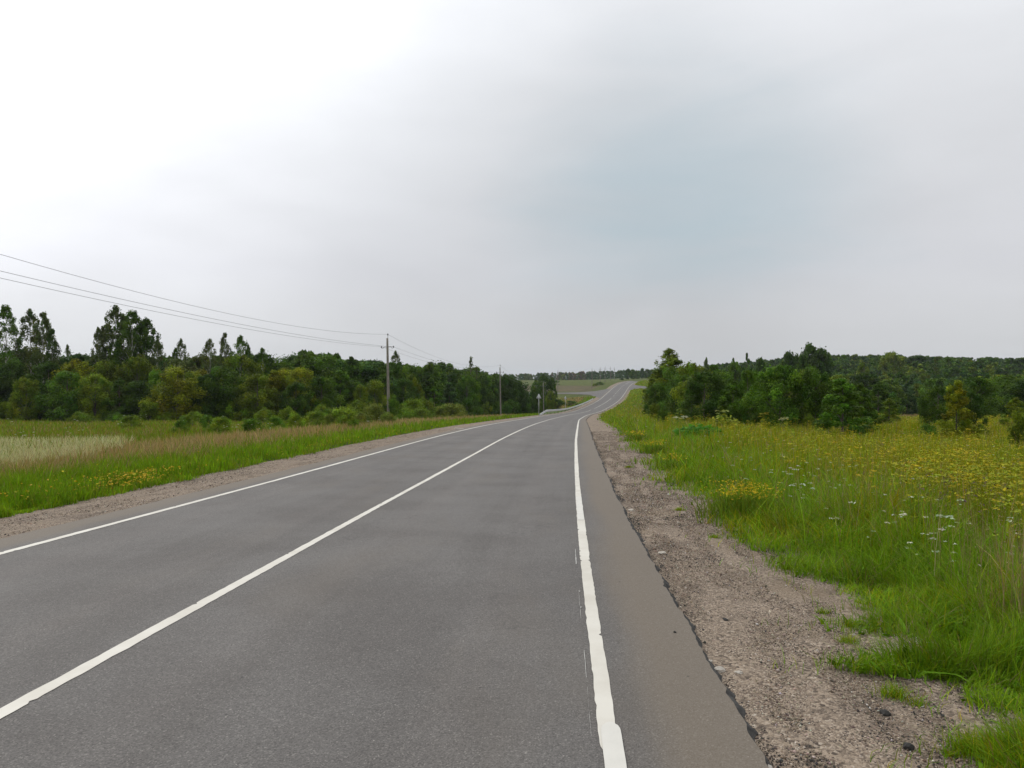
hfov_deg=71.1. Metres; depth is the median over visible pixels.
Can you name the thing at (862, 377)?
leafy tree
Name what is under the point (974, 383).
leafy tree
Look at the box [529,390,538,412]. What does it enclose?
leafy tree
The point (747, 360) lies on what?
young tree
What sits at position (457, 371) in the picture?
leafy tree
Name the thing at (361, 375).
leafy tree
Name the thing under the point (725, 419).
hogweed plant
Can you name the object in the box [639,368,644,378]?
leafy tree
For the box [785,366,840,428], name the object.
leafy tree
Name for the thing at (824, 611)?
grass tuft
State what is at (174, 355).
birch tree
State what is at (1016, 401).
young tree
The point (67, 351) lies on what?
birch tree
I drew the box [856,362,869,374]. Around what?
young tree
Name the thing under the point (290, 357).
leafy tree
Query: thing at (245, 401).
leafy tree
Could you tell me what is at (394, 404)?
shrub
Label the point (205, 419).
shrub
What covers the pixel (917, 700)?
grass tuft
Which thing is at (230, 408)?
shrub
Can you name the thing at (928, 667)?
grass tuft
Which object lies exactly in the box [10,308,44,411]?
birch tree
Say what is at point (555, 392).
young tree
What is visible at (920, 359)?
leafy tree
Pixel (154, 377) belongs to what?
leafy tree
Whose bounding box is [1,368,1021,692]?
ground
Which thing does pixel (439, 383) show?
leafy tree
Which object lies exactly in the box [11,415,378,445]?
white verge flowers
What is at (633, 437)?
yellow flower clump
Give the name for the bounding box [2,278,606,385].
power wire
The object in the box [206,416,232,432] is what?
shrub
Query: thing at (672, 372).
leafy tree
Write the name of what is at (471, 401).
leafy tree
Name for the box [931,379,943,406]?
young tree
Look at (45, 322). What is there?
birch tree
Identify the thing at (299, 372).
leafy tree
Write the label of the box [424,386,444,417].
young tree
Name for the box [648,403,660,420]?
shrub
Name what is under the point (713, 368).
young tree
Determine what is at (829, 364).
leafy tree
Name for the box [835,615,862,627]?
grass tuft
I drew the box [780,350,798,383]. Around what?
leafy tree
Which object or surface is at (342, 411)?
shrub
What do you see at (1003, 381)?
leafy tree
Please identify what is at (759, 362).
leafy tree
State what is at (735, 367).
leafy tree
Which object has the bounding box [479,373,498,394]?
leafy tree
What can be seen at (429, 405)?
shrub
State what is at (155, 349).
birch tree
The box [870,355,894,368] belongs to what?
leafy tree
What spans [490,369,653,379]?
distant forest
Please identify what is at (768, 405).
young tree
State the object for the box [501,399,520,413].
shrub
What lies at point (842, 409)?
young tree
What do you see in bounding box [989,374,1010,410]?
leafy tree
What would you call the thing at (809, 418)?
shrub
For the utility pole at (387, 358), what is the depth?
74.89 m
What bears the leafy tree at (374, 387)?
on the ground at (565, 388)
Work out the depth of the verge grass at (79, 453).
23.62 m
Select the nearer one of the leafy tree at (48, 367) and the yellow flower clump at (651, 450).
the yellow flower clump at (651, 450)
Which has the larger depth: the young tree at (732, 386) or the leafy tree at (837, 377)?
the leafy tree at (837, 377)
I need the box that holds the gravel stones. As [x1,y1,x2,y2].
[0,429,1023,767]
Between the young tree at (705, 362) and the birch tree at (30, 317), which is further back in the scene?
the young tree at (705, 362)
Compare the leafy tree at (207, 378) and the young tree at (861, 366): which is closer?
the leafy tree at (207, 378)
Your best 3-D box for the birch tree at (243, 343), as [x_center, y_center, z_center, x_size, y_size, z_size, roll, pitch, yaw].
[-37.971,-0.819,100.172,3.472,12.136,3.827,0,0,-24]
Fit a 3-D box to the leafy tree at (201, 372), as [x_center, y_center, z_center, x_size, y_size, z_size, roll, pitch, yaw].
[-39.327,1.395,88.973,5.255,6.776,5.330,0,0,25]
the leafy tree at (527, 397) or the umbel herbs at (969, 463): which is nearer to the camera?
the umbel herbs at (969, 463)
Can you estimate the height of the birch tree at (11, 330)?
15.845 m
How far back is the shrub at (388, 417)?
54.85 m
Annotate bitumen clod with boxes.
[879,709,890,715]
[903,742,914,750]
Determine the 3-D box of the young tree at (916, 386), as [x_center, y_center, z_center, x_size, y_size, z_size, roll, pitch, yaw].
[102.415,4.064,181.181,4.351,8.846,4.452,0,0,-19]
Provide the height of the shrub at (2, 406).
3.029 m
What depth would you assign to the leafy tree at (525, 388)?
170.73 m
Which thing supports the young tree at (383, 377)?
on the ground at (565, 388)
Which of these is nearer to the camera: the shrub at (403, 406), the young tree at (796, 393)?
the young tree at (796, 393)
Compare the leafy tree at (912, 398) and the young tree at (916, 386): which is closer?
the leafy tree at (912, 398)
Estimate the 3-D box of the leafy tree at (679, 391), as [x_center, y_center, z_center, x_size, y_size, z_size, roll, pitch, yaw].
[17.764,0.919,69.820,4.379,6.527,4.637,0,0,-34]
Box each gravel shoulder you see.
[0,381,625,538]
[586,383,1023,767]
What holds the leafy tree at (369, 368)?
on the ground at (565, 388)
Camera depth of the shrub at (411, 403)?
94.11 m
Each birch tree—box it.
[0,304,25,397]
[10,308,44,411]
[22,311,65,392]
[40,329,63,404]
[64,344,70,359]
[89,327,105,372]
[90,324,120,364]
[96,305,133,398]
[106,315,135,370]
[108,310,148,399]
[119,323,154,375]
[127,316,166,381]
[149,338,166,404]
[171,347,178,363]
[176,338,189,371]
[199,339,220,403]
[215,332,233,382]
[227,335,252,377]
[240,344,252,375]
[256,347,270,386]
[390,350,399,363]
[653,348,679,385]
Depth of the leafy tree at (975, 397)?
37.85 m
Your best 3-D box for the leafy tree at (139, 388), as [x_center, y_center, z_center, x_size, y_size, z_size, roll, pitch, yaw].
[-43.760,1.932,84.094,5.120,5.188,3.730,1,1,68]
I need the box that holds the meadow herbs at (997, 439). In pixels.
[611,404,1023,530]
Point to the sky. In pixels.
(532, 187)
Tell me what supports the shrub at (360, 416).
on the ground at (565, 388)
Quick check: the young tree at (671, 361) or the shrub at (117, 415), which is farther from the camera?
the young tree at (671, 361)
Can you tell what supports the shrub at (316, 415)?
on the ground at (565, 388)
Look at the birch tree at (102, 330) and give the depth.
98.28 m
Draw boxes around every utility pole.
[381,334,393,411]
[496,365,503,414]
[543,381,543,411]
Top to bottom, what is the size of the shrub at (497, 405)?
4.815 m
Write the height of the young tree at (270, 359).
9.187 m
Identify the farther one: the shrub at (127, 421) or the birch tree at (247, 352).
the birch tree at (247, 352)
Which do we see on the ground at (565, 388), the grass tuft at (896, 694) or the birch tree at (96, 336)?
the birch tree at (96, 336)
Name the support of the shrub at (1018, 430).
on the ground at (565, 388)
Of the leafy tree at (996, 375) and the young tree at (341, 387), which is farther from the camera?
the leafy tree at (996, 375)
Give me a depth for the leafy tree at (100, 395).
83.11 m
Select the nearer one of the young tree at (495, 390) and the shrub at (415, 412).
the shrub at (415, 412)
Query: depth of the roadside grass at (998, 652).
7.37 m
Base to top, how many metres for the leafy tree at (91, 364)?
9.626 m
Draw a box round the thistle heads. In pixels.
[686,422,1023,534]
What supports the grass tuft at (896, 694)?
on the gravel shoulder at (838, 719)
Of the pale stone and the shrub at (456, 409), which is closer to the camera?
the pale stone
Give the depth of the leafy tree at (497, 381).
163.27 m
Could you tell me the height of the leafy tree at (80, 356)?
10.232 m
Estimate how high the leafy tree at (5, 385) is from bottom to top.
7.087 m
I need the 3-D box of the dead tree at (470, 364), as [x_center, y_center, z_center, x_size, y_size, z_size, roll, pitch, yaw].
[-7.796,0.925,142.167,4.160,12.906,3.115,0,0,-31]
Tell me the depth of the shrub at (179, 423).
42.13 m
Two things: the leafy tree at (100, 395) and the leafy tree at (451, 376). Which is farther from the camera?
the leafy tree at (451, 376)
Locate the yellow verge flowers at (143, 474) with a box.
[0,427,409,498]
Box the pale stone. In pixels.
[714,666,725,672]
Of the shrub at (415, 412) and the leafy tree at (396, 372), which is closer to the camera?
the shrub at (415, 412)
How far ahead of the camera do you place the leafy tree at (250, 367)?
92.45 m
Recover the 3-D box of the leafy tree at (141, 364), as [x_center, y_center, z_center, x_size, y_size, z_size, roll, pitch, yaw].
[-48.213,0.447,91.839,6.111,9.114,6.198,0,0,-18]
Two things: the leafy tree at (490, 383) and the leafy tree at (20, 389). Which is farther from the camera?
the leafy tree at (490, 383)
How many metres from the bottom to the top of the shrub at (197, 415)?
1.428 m
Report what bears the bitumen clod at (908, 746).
on the gravel shoulder at (838, 719)
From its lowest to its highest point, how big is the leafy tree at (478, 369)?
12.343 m
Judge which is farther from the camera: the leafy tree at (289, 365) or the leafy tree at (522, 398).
the leafy tree at (522, 398)
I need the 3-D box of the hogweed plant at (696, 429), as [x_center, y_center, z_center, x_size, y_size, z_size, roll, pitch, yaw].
[7.920,2.106,30.480,2.360,0.871,1.493,0,0,0]
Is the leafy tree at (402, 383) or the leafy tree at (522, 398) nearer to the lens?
the leafy tree at (402, 383)
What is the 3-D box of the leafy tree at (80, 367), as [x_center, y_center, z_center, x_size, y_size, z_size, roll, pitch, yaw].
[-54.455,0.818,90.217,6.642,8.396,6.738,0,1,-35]
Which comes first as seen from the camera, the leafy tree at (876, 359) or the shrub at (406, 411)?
the shrub at (406, 411)
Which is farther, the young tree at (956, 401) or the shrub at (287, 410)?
the shrub at (287, 410)
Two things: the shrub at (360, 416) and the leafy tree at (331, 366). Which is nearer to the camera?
the shrub at (360, 416)
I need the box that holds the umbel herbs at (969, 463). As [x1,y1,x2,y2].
[618,412,1023,582]
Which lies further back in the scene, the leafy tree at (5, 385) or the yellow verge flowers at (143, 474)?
the leafy tree at (5, 385)
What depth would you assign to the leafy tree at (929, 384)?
150.67 m
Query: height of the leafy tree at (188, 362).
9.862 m
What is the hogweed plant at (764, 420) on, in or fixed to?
on the ground at (565, 388)
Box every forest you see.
[9,349,499,395]
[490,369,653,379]
[686,354,1023,413]
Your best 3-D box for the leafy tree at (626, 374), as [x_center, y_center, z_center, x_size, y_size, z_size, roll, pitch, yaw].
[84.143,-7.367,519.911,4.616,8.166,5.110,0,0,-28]
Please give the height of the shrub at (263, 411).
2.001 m
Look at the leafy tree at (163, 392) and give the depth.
81.62 m
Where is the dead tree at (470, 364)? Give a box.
[468,356,474,391]
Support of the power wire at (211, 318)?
attached to the utility pole at (387, 358)
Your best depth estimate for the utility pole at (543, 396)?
193.92 m
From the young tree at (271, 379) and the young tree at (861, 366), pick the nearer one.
the young tree at (271, 379)
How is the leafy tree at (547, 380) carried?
on the ground at (565, 388)
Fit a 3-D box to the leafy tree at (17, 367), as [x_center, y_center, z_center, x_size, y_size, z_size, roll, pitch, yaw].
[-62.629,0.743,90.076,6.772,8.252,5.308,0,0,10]
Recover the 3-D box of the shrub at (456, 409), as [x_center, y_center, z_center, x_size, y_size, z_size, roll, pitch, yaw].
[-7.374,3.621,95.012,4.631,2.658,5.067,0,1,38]
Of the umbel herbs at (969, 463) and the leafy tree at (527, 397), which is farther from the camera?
the leafy tree at (527, 397)
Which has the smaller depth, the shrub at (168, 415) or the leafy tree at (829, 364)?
the shrub at (168, 415)
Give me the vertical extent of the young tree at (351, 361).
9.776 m
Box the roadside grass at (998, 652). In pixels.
[597,379,1023,767]
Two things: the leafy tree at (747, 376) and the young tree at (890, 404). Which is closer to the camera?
the leafy tree at (747, 376)
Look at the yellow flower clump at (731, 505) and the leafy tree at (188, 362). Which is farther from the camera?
the leafy tree at (188, 362)
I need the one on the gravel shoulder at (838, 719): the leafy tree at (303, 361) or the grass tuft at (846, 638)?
the grass tuft at (846, 638)
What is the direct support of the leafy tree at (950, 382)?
on the ground at (565, 388)
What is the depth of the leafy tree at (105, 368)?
89.31 m
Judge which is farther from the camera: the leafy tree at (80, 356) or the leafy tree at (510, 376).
the leafy tree at (510, 376)
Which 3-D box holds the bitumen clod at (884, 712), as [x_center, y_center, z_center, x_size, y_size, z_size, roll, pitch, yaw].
[2.115,1.866,4.065,0.046,0.045,0.058,0,0,-4]
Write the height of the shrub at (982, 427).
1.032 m
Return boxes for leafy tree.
[0,357,30,419]
[0,368,24,418]
[2,375,43,421]
[12,352,47,382]
[24,361,75,421]
[30,368,94,421]
[43,353,90,406]
[49,357,97,415]
[70,372,116,421]
[72,357,108,391]
[86,359,125,413]
[117,352,159,409]
[123,378,152,420]
[134,365,209,420]
[142,368,175,420]
[167,352,218,410]
[181,368,209,412]
[183,373,231,417]
[197,365,249,419]
[218,352,267,419]
[218,353,286,414]
[231,373,280,420]
[268,367,301,413]
[277,352,310,369]
[277,382,311,421]
[278,360,300,393]
[285,366,320,417]
[287,352,326,404]
[299,375,344,418]
[308,353,356,402]
[325,358,361,398]
[337,380,373,407]
[348,383,371,412]
[354,359,376,396]
[359,359,397,397]
[361,379,391,413]
[385,359,414,393]
[392,377,417,416]
[398,374,425,399]
[404,363,436,399]
[411,362,448,403]
[427,359,468,402]
[442,367,469,391]
[456,373,481,415]
[459,368,489,398]
[463,365,501,402]
[469,374,494,414]
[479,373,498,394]
[489,375,510,400]
[494,374,511,390]
[496,375,520,413]
[498,374,520,395]
[514,380,528,413]
[516,378,531,399]
[524,390,532,413]
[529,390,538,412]
[530,380,546,412]
[535,373,554,411]
[545,391,557,409]
[625,368,630,378]
[629,369,636,378]
[634,371,640,378]
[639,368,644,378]
[641,374,660,413]
[643,369,650,377]
[644,383,665,416]
[648,366,684,415]
[656,374,693,416]
[669,360,715,418]
[676,369,732,422]
[709,369,744,414]
[726,368,768,425]
[728,360,744,396]
[739,361,818,430]
[754,356,767,374]
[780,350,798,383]
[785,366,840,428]
[795,354,807,373]
[798,342,830,377]
[810,346,834,376]
[828,374,853,411]
[849,372,881,406]
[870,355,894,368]
[871,379,909,414]
[877,351,914,382]
[890,384,906,414]
[901,392,917,414]
[904,355,937,373]
[912,384,934,412]
[917,377,947,406]
[917,384,955,424]
[940,377,978,405]
[952,389,988,430]
[953,376,1005,418]
[978,374,1023,418]
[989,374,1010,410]
[995,378,1023,417]
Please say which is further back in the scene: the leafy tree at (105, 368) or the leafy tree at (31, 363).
the leafy tree at (31, 363)
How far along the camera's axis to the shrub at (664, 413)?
48.20 m
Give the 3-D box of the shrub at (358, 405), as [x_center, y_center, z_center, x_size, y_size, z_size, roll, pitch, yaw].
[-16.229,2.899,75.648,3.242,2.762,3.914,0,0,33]
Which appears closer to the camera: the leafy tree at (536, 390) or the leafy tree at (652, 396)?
the leafy tree at (652, 396)
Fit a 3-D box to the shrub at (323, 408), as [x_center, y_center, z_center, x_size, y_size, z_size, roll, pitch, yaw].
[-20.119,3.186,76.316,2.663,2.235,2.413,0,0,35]
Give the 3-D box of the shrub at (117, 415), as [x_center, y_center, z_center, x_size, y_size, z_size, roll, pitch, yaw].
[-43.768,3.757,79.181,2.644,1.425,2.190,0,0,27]
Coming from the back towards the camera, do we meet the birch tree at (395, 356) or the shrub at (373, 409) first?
the birch tree at (395, 356)
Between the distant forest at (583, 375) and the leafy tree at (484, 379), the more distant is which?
the distant forest at (583, 375)
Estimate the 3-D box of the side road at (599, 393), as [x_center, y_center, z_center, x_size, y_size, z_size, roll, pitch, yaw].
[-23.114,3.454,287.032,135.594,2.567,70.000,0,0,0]
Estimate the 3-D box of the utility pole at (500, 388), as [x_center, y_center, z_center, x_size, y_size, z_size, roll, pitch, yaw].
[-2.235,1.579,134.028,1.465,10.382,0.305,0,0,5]
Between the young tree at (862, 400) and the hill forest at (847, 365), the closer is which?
the young tree at (862, 400)
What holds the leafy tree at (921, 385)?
on the ground at (565, 388)
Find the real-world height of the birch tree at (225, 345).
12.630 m
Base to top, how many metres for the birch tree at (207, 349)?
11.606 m
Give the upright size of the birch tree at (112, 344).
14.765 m
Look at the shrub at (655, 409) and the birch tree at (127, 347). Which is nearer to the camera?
the shrub at (655, 409)
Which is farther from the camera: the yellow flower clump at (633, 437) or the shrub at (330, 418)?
the shrub at (330, 418)
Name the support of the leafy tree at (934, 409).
on the ground at (565, 388)
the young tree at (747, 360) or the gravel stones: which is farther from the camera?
the young tree at (747, 360)
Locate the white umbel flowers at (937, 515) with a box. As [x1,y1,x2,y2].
[631,420,1021,604]
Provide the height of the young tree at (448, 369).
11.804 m
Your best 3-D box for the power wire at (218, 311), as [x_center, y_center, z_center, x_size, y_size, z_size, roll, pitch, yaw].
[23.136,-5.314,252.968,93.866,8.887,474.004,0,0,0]
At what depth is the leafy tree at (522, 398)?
159.08 m
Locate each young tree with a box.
[99,378,133,421]
[263,369,284,417]
[265,357,275,369]
[324,370,353,408]
[342,356,361,399]
[372,369,396,409]
[374,361,392,396]
[419,373,436,409]
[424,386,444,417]
[440,382,460,415]
[444,363,467,410]
[484,382,502,415]
[549,377,558,408]
[642,354,688,409]
[703,357,708,368]
[708,364,720,415]
[715,380,751,426]
[742,353,751,370]
[745,377,775,416]
[756,386,784,415]
[786,370,818,415]
[813,378,877,438]
[834,382,881,432]
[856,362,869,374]
[863,382,901,418]
[878,398,900,424]
[908,383,921,413]
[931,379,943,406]
[936,380,984,440]
[998,397,1023,427]
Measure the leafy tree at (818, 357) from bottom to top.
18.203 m
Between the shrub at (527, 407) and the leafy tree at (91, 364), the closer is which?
the leafy tree at (91, 364)
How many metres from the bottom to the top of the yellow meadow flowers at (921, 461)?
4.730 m
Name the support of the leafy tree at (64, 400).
on the ground at (565, 388)
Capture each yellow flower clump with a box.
[625,430,647,441]
[633,439,672,453]
[649,453,692,472]
[691,479,795,522]
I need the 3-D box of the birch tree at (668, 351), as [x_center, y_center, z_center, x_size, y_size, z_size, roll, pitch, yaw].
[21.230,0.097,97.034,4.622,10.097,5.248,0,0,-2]
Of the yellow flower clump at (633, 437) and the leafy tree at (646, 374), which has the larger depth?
the leafy tree at (646, 374)
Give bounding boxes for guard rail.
[539,399,592,415]
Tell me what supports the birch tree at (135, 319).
on the ground at (565, 388)
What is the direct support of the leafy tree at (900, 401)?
on the ground at (565, 388)
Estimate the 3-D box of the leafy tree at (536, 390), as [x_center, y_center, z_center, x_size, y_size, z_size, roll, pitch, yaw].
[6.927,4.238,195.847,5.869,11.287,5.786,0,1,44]
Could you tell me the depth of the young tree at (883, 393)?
75.72 m
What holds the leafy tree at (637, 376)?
on the ground at (565, 388)
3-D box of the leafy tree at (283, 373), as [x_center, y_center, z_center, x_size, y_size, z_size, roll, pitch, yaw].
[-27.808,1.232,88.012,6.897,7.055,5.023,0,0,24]
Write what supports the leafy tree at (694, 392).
on the ground at (565, 388)
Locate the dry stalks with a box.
[619,413,1023,625]
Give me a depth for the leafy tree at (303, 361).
104.82 m
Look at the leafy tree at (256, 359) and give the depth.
102.18 m
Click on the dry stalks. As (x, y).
(983, 534)
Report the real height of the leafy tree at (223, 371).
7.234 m
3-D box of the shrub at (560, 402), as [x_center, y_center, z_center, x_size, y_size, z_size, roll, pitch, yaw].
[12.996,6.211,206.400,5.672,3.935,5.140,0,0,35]
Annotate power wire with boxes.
[0,254,598,382]
[2,271,608,385]
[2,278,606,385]
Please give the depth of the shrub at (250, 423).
40.89 m
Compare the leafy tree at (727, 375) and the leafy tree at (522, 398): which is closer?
the leafy tree at (727, 375)
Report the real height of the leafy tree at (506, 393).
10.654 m
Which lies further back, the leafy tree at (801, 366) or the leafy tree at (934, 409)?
the leafy tree at (801, 366)
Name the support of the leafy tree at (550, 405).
on the ground at (565, 388)
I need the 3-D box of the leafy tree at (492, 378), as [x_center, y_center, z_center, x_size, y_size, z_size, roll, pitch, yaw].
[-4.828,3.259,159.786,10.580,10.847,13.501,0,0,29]
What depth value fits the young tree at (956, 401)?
32.97 m
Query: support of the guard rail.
on the ground at (565, 388)
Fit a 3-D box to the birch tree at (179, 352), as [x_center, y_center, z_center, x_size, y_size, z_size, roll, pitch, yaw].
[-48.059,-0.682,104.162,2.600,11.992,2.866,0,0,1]
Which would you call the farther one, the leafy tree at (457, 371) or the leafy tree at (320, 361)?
the leafy tree at (457, 371)
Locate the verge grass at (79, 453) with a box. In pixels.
[0,396,595,517]
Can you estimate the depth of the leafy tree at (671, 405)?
85.81 m
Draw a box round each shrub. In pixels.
[0,400,20,419]
[65,411,99,422]
[104,412,126,421]
[116,414,143,428]
[136,401,166,421]
[157,412,176,422]
[171,419,189,434]
[180,411,202,425]
[198,415,221,432]
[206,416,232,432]
[220,399,246,421]
[240,416,269,433]
[253,407,276,422]
[265,416,286,428]
[277,406,296,426]
[284,413,306,429]
[302,410,328,425]
[312,404,332,421]
[319,414,338,426]
[328,407,365,426]
[336,414,359,427]
[337,399,369,421]
[353,412,375,424]
[355,400,385,421]
[380,412,397,424]
[387,397,403,419]
[393,404,411,414]
[396,407,419,419]
[401,397,431,417]
[409,408,434,418]
[414,396,435,416]
[434,403,473,417]
[434,406,448,416]
[477,400,492,414]
[490,401,502,413]
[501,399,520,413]
[517,402,531,413]
[554,399,564,408]
[564,401,580,405]
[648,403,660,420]
[655,409,669,422]
[802,413,816,428]
[911,423,938,438]
[977,424,990,436]
[1003,403,1023,449]
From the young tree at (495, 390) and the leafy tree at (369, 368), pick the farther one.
the young tree at (495, 390)
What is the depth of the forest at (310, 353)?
117.98 m
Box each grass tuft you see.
[814,606,831,613]
[834,632,866,645]
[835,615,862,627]
[861,677,922,702]
[904,692,935,708]
[913,656,947,677]
[921,718,1004,760]
[932,742,970,759]
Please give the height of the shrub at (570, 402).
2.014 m
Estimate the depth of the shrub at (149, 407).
80.33 m
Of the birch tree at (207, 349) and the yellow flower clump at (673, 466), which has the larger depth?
the birch tree at (207, 349)
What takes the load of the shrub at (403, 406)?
on the ground at (565, 388)
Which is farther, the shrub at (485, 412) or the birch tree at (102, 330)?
the shrub at (485, 412)
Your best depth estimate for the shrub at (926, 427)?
34.59 m
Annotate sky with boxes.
[0,0,1023,378]
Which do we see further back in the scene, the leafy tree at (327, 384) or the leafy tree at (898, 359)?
the leafy tree at (898, 359)
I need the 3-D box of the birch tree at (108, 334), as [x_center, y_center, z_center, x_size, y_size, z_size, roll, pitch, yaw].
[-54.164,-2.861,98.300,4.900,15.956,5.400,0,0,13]
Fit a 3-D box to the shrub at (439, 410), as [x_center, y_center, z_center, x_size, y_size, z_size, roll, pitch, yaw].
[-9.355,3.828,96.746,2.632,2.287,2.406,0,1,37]
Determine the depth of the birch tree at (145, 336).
97.41 m
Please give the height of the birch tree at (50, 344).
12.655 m
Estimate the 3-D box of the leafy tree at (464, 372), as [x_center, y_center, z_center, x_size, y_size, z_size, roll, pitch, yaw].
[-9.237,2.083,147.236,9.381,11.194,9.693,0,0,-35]
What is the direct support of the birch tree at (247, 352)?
on the ground at (565, 388)
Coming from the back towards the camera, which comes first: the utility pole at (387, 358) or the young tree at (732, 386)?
the utility pole at (387, 358)
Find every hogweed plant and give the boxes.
[672,416,687,425]
[672,423,722,441]
[707,409,737,428]
[758,412,772,428]
[779,417,789,429]
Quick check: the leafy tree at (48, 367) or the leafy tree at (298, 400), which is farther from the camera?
the leafy tree at (48, 367)
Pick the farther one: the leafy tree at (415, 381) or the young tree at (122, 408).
the leafy tree at (415, 381)
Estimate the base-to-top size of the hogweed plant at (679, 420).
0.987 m
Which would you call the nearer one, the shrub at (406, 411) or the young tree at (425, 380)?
the shrub at (406, 411)
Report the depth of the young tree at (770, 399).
75.38 m
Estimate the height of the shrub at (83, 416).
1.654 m
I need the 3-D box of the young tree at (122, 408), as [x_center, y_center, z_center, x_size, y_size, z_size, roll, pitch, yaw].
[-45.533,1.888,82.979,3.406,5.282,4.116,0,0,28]
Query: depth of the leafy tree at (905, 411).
160.35 m
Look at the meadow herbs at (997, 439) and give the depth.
22.46 m
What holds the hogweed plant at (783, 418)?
on the ground at (565, 388)
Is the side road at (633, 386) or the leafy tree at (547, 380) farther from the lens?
the side road at (633, 386)
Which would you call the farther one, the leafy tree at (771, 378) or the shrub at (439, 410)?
the shrub at (439, 410)
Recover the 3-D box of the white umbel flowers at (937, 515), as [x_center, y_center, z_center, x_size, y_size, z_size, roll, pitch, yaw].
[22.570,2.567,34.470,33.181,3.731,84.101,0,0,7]
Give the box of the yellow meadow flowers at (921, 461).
[627,413,1023,520]
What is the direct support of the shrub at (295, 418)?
on the ground at (565, 388)
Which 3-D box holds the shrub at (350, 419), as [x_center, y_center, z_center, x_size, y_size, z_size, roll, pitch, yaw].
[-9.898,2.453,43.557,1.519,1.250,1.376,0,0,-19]
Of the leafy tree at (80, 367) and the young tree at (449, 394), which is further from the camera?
the young tree at (449, 394)
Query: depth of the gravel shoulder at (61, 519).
14.76 m
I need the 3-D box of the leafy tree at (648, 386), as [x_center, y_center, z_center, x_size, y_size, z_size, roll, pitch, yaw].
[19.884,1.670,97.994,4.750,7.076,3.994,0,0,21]
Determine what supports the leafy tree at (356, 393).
on the ground at (565, 388)
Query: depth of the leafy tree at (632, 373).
514.14 m
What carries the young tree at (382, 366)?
on the ground at (565, 388)
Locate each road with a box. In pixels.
[0,381,769,767]
[529,388,610,397]
[629,384,645,389]
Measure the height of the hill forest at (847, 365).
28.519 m
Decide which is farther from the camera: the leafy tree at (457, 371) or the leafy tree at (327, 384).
the leafy tree at (457, 371)
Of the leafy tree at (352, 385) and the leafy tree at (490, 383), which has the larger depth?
the leafy tree at (490, 383)
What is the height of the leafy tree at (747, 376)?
4.617 m
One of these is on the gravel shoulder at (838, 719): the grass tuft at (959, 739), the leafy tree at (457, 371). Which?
the grass tuft at (959, 739)
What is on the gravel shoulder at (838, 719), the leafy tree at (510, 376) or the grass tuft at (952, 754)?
the grass tuft at (952, 754)
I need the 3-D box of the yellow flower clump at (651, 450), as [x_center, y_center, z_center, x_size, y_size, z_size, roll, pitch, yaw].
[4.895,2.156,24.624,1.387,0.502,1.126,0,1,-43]
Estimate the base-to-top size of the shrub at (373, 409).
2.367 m
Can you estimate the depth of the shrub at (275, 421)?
49.92 m
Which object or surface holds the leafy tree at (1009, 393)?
on the ground at (565, 388)
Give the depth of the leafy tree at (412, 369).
128.41 m

